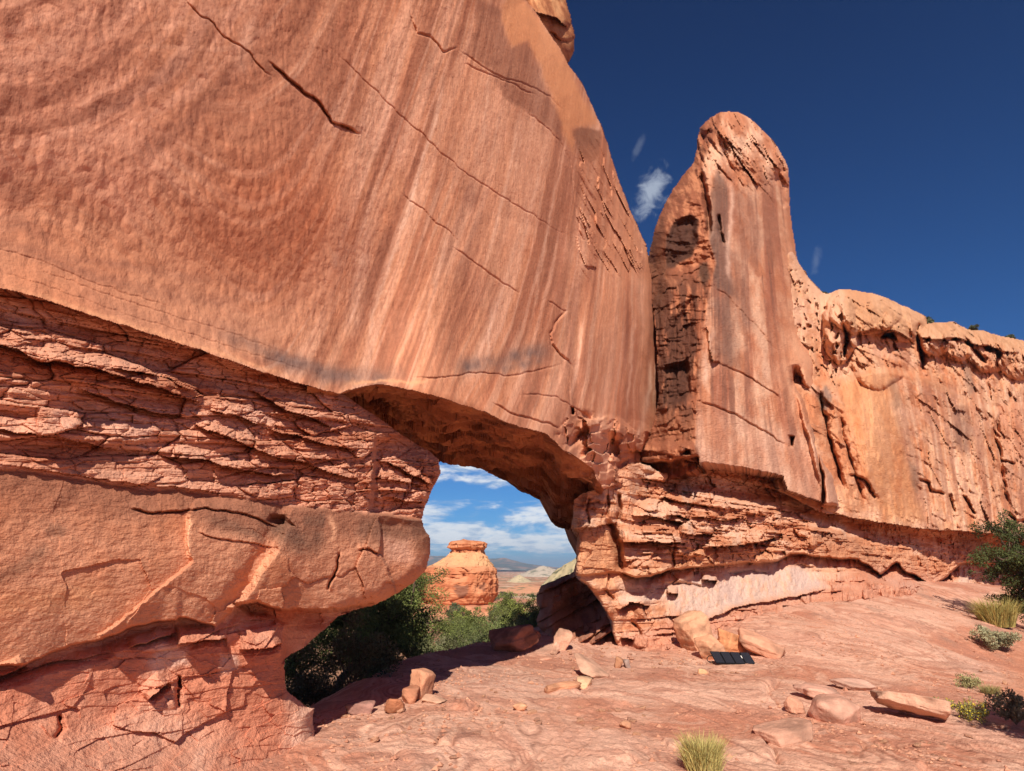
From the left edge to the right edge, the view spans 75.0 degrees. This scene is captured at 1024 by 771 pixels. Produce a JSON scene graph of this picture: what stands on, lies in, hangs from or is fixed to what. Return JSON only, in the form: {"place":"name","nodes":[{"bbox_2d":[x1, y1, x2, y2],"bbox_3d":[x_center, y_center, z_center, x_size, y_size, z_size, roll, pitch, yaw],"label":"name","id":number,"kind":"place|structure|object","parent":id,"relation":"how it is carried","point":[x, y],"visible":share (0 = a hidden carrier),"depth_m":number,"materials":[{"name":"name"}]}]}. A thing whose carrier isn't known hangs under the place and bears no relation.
{"place":"outdoors","nodes":[
{"label":"outdoors","id":0,"kind":"place"},
{"bbox_2d":[427,556,558,570],"bbox_3d":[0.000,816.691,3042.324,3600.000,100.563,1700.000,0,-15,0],"label":"mountain","id":1,"kind":"structure","parent":0,"point":[503,564],"depth_m":3217.32,"materials":[{"name":"grey stone"}]},
{"bbox_2d":[506,575,530,582],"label":"hill","id":2,"kind":"structure","parent":0,"point":[518,579],"depth_m":397.26,"materials":[{"name":"beige sand"}]},
{"bbox_2d":[498,584,540,593],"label":"hill","id":3,"kind":"structure","parent":0,"point":[526,588],"depth_m":194.34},
{"bbox_2d":[512,566,555,576],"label":"hill","id":4,"kind":"structure","parent":0,"point":[542,571],"depth_m":846.73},
{"bbox_2d":[542,558,575,584],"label":"hill","id":5,"kind":"structure","parent":0,"point":[566,569],"depth_m":281.59,"materials":[{"name":"beige stone"}]},
{"bbox_2d":[251,570,1023,770],"bbox_3d":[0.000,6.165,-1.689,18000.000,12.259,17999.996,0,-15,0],"label":"ground","id":6,"kind":"structure","parent":0,"point":[524,745],"depth_m":7.96,"materials":[{"name":"orange stone"}]},
{"bbox_2d":[284,663,309,706],"bbox_3d":[-4.540,6.273,13.496,2.406,1.448,2.038,0,-15,0],"label":"bush","id":7,"kind":"object","parent":6,"relation":"on","point":[287,685],"visible":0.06,"depth_m":13.54,"materials":[{"name":"green plant"}]},
{"bbox_2d":[284,628,347,694],"bbox_3d":[-5.489,6.681,16.260,3.751,2.635,3.143,0,-15,0],"label":"juniper tree","id":8,"kind":"object","parent":6,"relation":"on","point":[289,660],"visible":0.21,"depth_m":15.94,"materials":[{"name":"green plant"}]},
{"bbox_2d":[285,666,347,706],"bbox_3d":[-3.623,5.405,11.411,1.740,1.118,2.103,10,-18,-33],"label":"bush","id":9,"kind":"object","parent":6,"relation":"on","point":[329,692],"visible":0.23,"depth_m":11.33,"materials":[{"name":"green plant"}]},
{"bbox_2d":[290,663,365,704],"bbox_3d":[-3.279,5.438,12.015,1.559,0.852,1.325,7,-17,-23],"label":"bush","id":10,"kind":"object","parent":6,"relation":"on","point":[310,689],"visible":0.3,"depth_m":11.72,"materials":[{"name":"green plant"}]},
{"bbox_2d":[290,610,401,690],"bbox_3d":[-2.483,4.076,10.347,1.661,1.231,1.563,0,-15,0],"label":"bush","id":11,"kind":"object","parent":6,"relation":"on","point":[377,660],"visible":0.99,"depth_m":10.13,"materials":[{"name":"green plant"}]},
{"bbox_2d":[345,700,375,714],"bbox_3d":[-1.660,3.550,7.351,0.316,0.137,0.245,0,-15,0],"label":"rock slab","id":12,"kind":"object","parent":6,"relation":"on","point":[358,707],"visible":0.92,"depth_m":7.26,"materials":[{"name":"stone"}]},
{"bbox_2d":[311,588,435,690],"bbox_3d":[-2.871,5.204,13.771,2.887,3.649,3.088,-9,-18,31],"label":"juniper tree","id":13,"kind":"object","parent":6,"relation":"on","point":[392,623],"visible":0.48,"depth_m":13.47,"materials":[{"name":"green plant"}]},
{"bbox_2d":[370,736,378,742],"bbox_3d":[-1.258,3.249,6.118,0.085,0.055,0.128,-8,-26,-17],"label":"stone chip","id":14,"kind":"object","parent":6,"relation":"on","point":[374,739],"visible":0.94,"depth_m":6.07,"materials":[{"name":"stone"}]},
{"bbox_2d":[384,699,404,713],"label":"boulder","id":15,"kind":"object","parent":6,"relation":"on","point":[392,706],"visible":1,"depth_m":7.26,"materials":[{"name":"stone"}]},
{"bbox_2d":[357,637,434,675],"bbox_3d":[-3.415,7.708,18.896,2.446,2.614,2.072,0,-15,0],"label":"juniper tree","id":16,"kind":"object","parent":6,"relation":"on","point":[405,653],"visible":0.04,"depth_m":18.83,"materials":[{"name":"green plant"}]},
{"bbox_2d":[396,707,404,712],"bbox_3d":[-1.220,3.558,7.310,0.078,0.050,0.118,-19,-17,8],"label":"stone chip","id":17,"kind":"object","parent":6,"relation":"on","point":[401,710],"visible":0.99,"depth_m":7.27,"materials":[{"name":"stone"}]},
{"bbox_2d":[325,567,485,661],"bbox_3d":[-3.692,8.480,24.586,5.893,5.127,5.297,13,-20,-39],"label":"juniper tree","id":18,"kind":"object","parent":6,"relation":"on","point":[419,585],"visible":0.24,"depth_m":24.63,"materials":[{"name":"green plant"}]},
{"bbox_2d":[402,685,419,703],"bbox_3d":[-1.173,3.587,7.717,0.203,0.201,0.207,0,-15,0],"label":"boulder","id":19,"kind":"object","parent":6,"relation":"on","point":[410,694],"visible":0.97,"depth_m":7.66,"materials":[{"name":"stone"}]},
{"bbox_2d":[410,668,435,699],"bbox_3d":[-1.079,3.575,7.985,0.336,0.359,0.300,-11,-19,34],"label":"rock slab","id":20,"kind":"object","parent":6,"relation":"on","point":[423,679],"visible":0.73,"depth_m":7.89,"materials":[{"name":"stone"}]},
{"bbox_2d":[421,694,446,703],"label":"rock slab","id":21,"kind":"object","parent":6,"relation":"on","point":[431,698],"visible":1,"depth_m":7.64,"materials":[{"name":"stone"}]},
{"bbox_2d":[411,634,466,654],"bbox_3d":[-3.643,12.875,31.751,3.029,1.930,2.250,10,-18,-32],"label":"desert shrub","id":22,"kind":"object","parent":6,"relation":"on","point":[442,640],"visible":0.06,"depth_m":32.02,"materials":[{"name":"green plant"}]},
{"bbox_2d":[418,638,463,653],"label":"bush","id":23,"kind":"object","parent":6,"relation":"on","point":[441,648],"visible":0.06,"depth_m":22.41,"materials":[{"name":"green plant"}]},
{"bbox_2d":[444,602,462,633],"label":"juniper tree","id":24,"kind":"object","parent":6,"relation":"on","point":[454,606],"visible":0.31,"depth_m":45.23,"materials":[{"name":"green plant"}]},
{"bbox_2d":[434,616,474,642],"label":"bush","id":25,"kind":"object","parent":6,"relation":"on","point":[456,619],"visible":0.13,"depth_m":38.65,"materials":[{"name":"green plant"}]},
{"bbox_2d":[429,631,481,651],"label":"bush","id":26,"kind":"object","parent":6,"relation":"on","point":[450,645],"visible":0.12,"depth_m":27.10,"materials":[{"name":"green plant"}]},
{"bbox_2d":[432,620,478,643],"bbox_3d":[-3.033,13.601,35.726,2.667,2.193,2.185,0,-15,0],"label":"bush","id":27,"kind":"object","parent":6,"relation":"on","point":[461,630],"visible":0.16,"depth_m":35.57,"materials":[{"name":"green plant"}]},
{"bbox_2d":[443,606,484,632],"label":"juniper tree","id":28,"kind":"object","parent":6,"relation":"on","point":[463,613],"visible":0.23,"depth_m":42.48,"materials":[{"name":"green plant"}]},
{"bbox_2d":[412,603,524,615],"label":"rock bench","id":29,"kind":"object","parent":6,"relation":"on","point":[472,607],"visible":0.06,"depth_m":71.07,"materials":[{"name":"orange stone"}]},
{"bbox_2d":[418,539,498,605],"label":"sandstone butte","id":30,"kind":"object","parent":29,"relation":"on","point":[471,579],"visible":0.88,"depth_m":73.94,"materials":[{"name":"orange stone"}]},
{"bbox_2d":[456,639,488,646],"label":"bush","id":31,"kind":"object","parent":6,"relation":"on","point":[465,643],"visible":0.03,"depth_m":25.83,"materials":[{"name":"green plant"}]},
{"bbox_2d":[464,616,494,636],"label":"bush","id":32,"kind":"object","parent":6,"relation":"on","point":[481,630],"visible":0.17,"depth_m":39.87,"materials":[{"name":"green plant"}]},
{"bbox_2d":[478,631,489,641],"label":"bush","id":33,"kind":"object","parent":6,"relation":"on","point":[484,637],"visible":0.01,"depth_m":24.00,"materials":[{"name":"green plant"}]},
{"bbox_2d":[468,609,511,641],"bbox_3d":[-0.796,12.708,33.627,3.094,2.733,3.429,-5,-16,19],"label":"bush","id":34,"kind":"object","parent":6,"relation":"on","point":[495,626],"visible":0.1,"depth_m":33.87,"materials":[{"name":"green plant"}]},
{"bbox_2d":[478,619,505,632],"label":"desert shrub","id":35,"kind":"object","parent":6,"relation":"on","point":[489,624],"visible":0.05,"depth_m":42.05,"materials":[{"name":"green plant"}]},
{"bbox_2d":[488,611,501,622],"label":"desert shrub","id":36,"kind":"object","parent":6,"relation":"on","point":[490,615],"visible":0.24,"depth_m":62.11,"materials":[{"name":"green plant"}]},
{"bbox_2d":[499,591,514,597],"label":"desert shrub","id":37,"kind":"object","parent":6,"relation":"on","point":[502,592],"visible":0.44,"depth_m":126.67,"materials":[{"name":"green plant"}]},
{"bbox_2d":[488,604,531,627],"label":"bush","id":38,"kind":"object","parent":6,"relation":"on","point":[502,612],"visible":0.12,"depth_m":43.32,"materials":[{"name":"green plant"}]},
{"bbox_2d":[486,591,535,619],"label":"juniper tree","id":39,"kind":"object","parent":6,"relation":"on","point":[511,602],"visible":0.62,"depth_m":56.59,"materials":[{"name":"green plant"}]},
{"bbox_2d":[0,0,1023,770],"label":"sandstone arch","id":40,"kind":"structure","parent":6,"relation":"on","point":[300,300],"depth_m":6.55,"materials":[{"name":"orange stone"}]},
{"bbox_2d":[527,0,574,62],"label":"perched boulder","id":41,"kind":"object","parent":40,"relation":"on","point":[555,17],"visible":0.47,"depth_m":20.02,"materials":[{"name":"stone"}]},
{"bbox_2d":[640,111,838,506],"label":"sandstone tower","id":42,"kind":"structure","parent":40,"relation":"on","point":[733,357],"depth_m":19.65,"materials":[{"name":"orange stone"}]},
{"bbox_2d":[488,624,538,651],"bbox_3d":[0.005,4.754,12.480,0.839,0.571,0.732,6,-17,-22],"label":"boulder","id":43,"kind":"object","parent":6,"relation":"on","point":[518,638],"visible":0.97,"depth_m":12.26,"materials":[{"name":"stone"}]},
{"bbox_2d":[506,615,526,626],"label":"bush","id":44,"kind":"object","parent":6,"relation":"on","point":[518,621],"visible":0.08,"depth_m":32.52,"materials":[{"name":"green plant"}]},
{"bbox_2d":[499,614,537,627],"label":"bush","id":45,"kind":"object","parent":6,"relation":"on","point":[532,621],"visible":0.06,"depth_m":21.34,"materials":[{"name":"green plant"}]},
{"bbox_2d":[513,702,527,710],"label":"stone","id":46,"kind":"object","parent":6,"relation":"on","point":[520,706],"visible":1,"depth_m":7.30,"materials":[{"name":"stone"}]},
{"bbox_2d":[502,594,540,625],"bbox_3d":[0.913,13.009,35.818,3.576,3.548,3.258,14,-21,-42],"label":"juniper tree","id":47,"kind":"object","parent":6,"relation":"on","point":[533,611],"visible":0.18,"depth_m":35.85,"materials":[{"name":"green plant"}]},
{"bbox_2d":[527,709,537,714],"bbox_3d":[0.216,3.509,7.167,0.119,0.048,0.104,-8,-16,-13],"label":"stone chip","id":48,"kind":"object","parent":6,"relation":"on","point":[532,711],"visible":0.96,"depth_m":7.13,"materials":[{"name":"stone"}]},
{"bbox_2d":[550,642,559,654],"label":"rock slab","id":49,"kind":"object","parent":6,"relation":"on","point":[555,648],"visible":1,"depth_m":12.12,"materials":[{"name":"stone"}]},
{"bbox_2d":[552,628,572,650],"bbox_3d":[0.951,4.790,12.511,0.400,0.462,0.229,0,-15,0],"label":"rock slab","id":50,"kind":"object","parent":6,"relation":"on","point":[563,638],"visible":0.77,"depth_m":12.45,"materials":[{"name":"stone"}]},
{"bbox_2d":[544,681,581,692],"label":"rock slab","id":51,"kind":"object","parent":6,"relation":"on","point":[561,685],"visible":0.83,"depth_m":8.48,"materials":[{"name":"stone"}]},
{"bbox_2d":[577,676,591,688],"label":"boulder","id":52,"kind":"object","parent":6,"relation":"on","point":[585,681],"visible":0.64,"depth_m":8.81,"materials":[{"name":"stone"}]},
{"bbox_2d":[574,653,608,677],"bbox_3d":[1.189,4.254,10.089,0.468,0.361,0.526,7,-17,-25],"label":"rock slab","id":53,"kind":"object","parent":6,"relation":"on","point":[588,666],"visible":0.92,"depth_m":9.99,"materials":[{"name":"stone"}]},
{"bbox_2d":[614,656,622,667],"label":"rock slab","id":54,"kind":"object","parent":6,"relation":"on","point":[618,663],"visible":0.85,"depth_m":10.76,"materials":[{"name":"stone"}]},
{"bbox_2d":[619,720,630,728],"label":"stone","id":55,"kind":"object","parent":6,"relation":"on","point":[626,724],"visible":1,"depth_m":6.70,"materials":[{"name":"stone"}]},
{"bbox_2d":[623,659,630,667],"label":"rock slab","id":56,"kind":"object","parent":6,"relation":"on","point":[626,663],"visible":0.81,"depth_m":10.74,"materials":[{"name":"stone"}]},
{"bbox_2d":[673,610,712,650],"bbox_3d":[3.386,4.636,12.440,0.662,0.845,0.621,0,-15,0],"label":"boulder","id":57,"kind":"object","parent":6,"relation":"on","point":[689,626],"visible":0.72,"depth_m":12.33,"materials":[{"name":"stone"}]},
{"bbox_2d":[670,725,734,770],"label":"grass clump","id":58,"kind":"object","parent":6,"relation":"on","point":[699,756],"visible":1,"depth_m":5.26,"materials":[{"name":"yellow plant"}]},
{"bbox_2d":[697,669,708,673],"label":"stone","id":59,"kind":"object","parent":6,"relation":"on","point":[702,671],"visible":0.88,"depth_m":10.01,"materials":[{"name":"stone"}]},
{"bbox_2d":[693,634,725,659],"bbox_3d":[3.430,4.587,11.606,0.398,0.470,0.491,6,-16,-21],"label":"boulder","id":60,"kind":"object","parent":6,"relation":"on","point":[706,645],"visible":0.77,"depth_m":11.50,"materials":[{"name":"stone"}]},
{"bbox_2d":[707,651,754,663],"bbox_3d":[3.589,4.516,11.020,0.758,0.063,0.330,2,11,-1],"label":"solar panel","id":61,"kind":"object","parent":6,"relation":"on","point":[732,657],"visible":1,"depth_m":11.00,"materials":[{"name":"black glass"}]},
{"bbox_2d":[717,628,746,651],"bbox_3d":[3.798,4.591,11.827,0.522,0.548,0.540,9,-18,-29],"label":"boulder","id":62,"kind":"object","parent":6,"relation":"on","point":[730,641],"visible":0.54,"depth_m":11.63,"materials":[{"name":"stone"}]},
{"bbox_2d":[738,628,785,658],"bbox_3d":[4.332,4.516,11.590,0.769,0.543,0.562,-6,-16,20],"label":"boulder","id":63,"kind":"object","parent":6,"relation":"on","point":[754,642],"visible":0.93,"depth_m":11.41,"materials":[{"name":"stone"}]},
{"bbox_2d":[752,717,812,746],"bbox_3d":[2.634,3.318,6.374,0.636,0.202,0.418,4,-16,-13],"label":"rock slab","id":64,"kind":"object","parent":6,"relation":"on","point":[789,731],"visible":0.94,"depth_m":6.26,"materials":[{"name":"stone"}]},
{"bbox_2d":[783,695,804,713],"bbox_3d":[3.264,3.699,7.734,0.204,0.174,0.229,9,-18,-30],"label":"boulder","id":65,"kind":"object","parent":6,"relation":"on","point":[793,704],"visible":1,"depth_m":7.68,"materials":[{"name":"stone"}]},
{"bbox_2d":[793,682,839,697],"bbox_3d":[3.849,3.877,8.412,0.518,0.196,0.385,0,-15,0],"label":"rock slab","id":66,"kind":"object","parent":6,"relation":"on","point":[812,690],"visible":0.68,"depth_m":8.36,"materials":[{"name":"stone"}]},
{"bbox_2d":[807,693,860,724],"bbox_3d":[3.556,3.597,7.370,0.512,0.308,0.543,0,-15,0],"label":"boulder","id":67,"kind":"object","parent":6,"relation":"on","point":[837,708],"visible":0.88,"depth_m":7.25,"materials":[{"name":"stone"}]},
{"bbox_2d":[829,677,875,690],"bbox_3d":[4.582,4.037,8.977,0.571,0.160,0.380,0,-15,0],"label":"rock slab","id":68,"kind":"object","parent":6,"relation":"on","point":[854,684],"visible":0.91,"depth_m":8.91,"materials":[{"name":"stone"}]},
{"bbox_2d":[870,690,951,719],"bbox_3d":[4.470,3.577,7.492,0.873,0.275,0.430,-14,-21,42],"label":"rock slab","id":69,"kind":"object","parent":6,"relation":"on","point":[930,707],"visible":1,"depth_m":7.33,"materials":[{"name":"stone"}]},
{"bbox_2d":[913,742,920,746],"bbox_3d":[3.771,3.343,6.207,0.082,0.035,0.054,12,-17,-34],"label":"stone chip","id":70,"kind":"object","parent":6,"relation":"on","point":[918,744],"visible":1,"depth_m":6.19,"materials":[{"name":"stone"}]},
{"bbox_2d":[953,672,983,688],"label":"bush","id":71,"kind":"object","parent":6,"relation":"on","point":[968,682],"visible":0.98,"depth_m":9.81,"materials":[{"name":"green plant"}]},
{"bbox_2d":[951,696,989,723],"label":"bush","id":72,"kind":"object","parent":6,"relation":"on","point":[975,713],"visible":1,"depth_m":7.48,"materials":[{"name":"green plant"}]},
{"bbox_2d":[975,683,1005,695],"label":"grass clump","id":73,"kind":"object","parent":6,"relation":"on","point":[989,690],"visible":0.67,"depth_m":9.41,"materials":[{"name":"green plant"}]},
{"bbox_2d":[964,594,1023,627],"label":"grass clump","id":74,"kind":"object","parent":6,"relation":"on","point":[998,614],"visible":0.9,"depth_m":17.04,"materials":[{"name":"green plant"}]},
{"bbox_2d":[965,508,1023,622],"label":"juniper tree","id":75,"kind":"object","parent":6,"relation":"on","point":[1012,561],"visible":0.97,"depth_m":18.16,"materials":[{"name":"green plant"}]},
{"bbox_2d":[969,624,1021,650],"bbox_3d":[10.459,5.489,14.504,0.964,0.573,1.082,0,-15,0],"label":"bush","id":76,"kind":"object","parent":6,"relation":"on","point":[989,638],"visible":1,"depth_m":14.23,"materials":[{"name":"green plant"}]},
{"bbox_2d":[975,686,1023,724],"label":"bush","id":77,"kind":"object","parent":6,"relation":"on","point":[1014,703],"visible":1,"depth_m":7.37,"materials":[{"name":"green plant"}]},
{"bbox_2d":[997,725,1007,729],"bbox_3d":[5.282,3.684,7.191,0.099,0.049,0.127,-12,-32,14],"label":"stone chip","id":78,"kind":"object","parent":6,"relation":"on","point":[1003,727],"visible":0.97,"depth_m":7.15,"materials":[{"name":"stone"}]},
{"bbox_2d":[421,0,1023,567],"label":"sky","id":79,"kind":"structure","parent":0,"point":[897,126],"materials":[{"name":"blue"}]},
{"bbox_2d":[773,252,1023,533],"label":"sandstone cliff","id":80,"kind":"structure","parent":0,"point":[916,420],"depth_m":26.19,"materials":[{"name":"orange stone"}]},
{"bbox_2d":[969,324,978,329],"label":"shrub","id":81,"kind":"object","parent":80,"relation":"on","point":[973,327],"visible":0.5,"depth_m":44.77,"materials":[{"name":"green plant"}]},
{"bbox_2d":[1005,334,1015,338],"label":"shrub","id":82,"kind":"object","parent":80,"relation":"on","point":[1011,336],"visible":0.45,"depth_m":49.46,"materials":[{"name":"green plant"}]}
]}

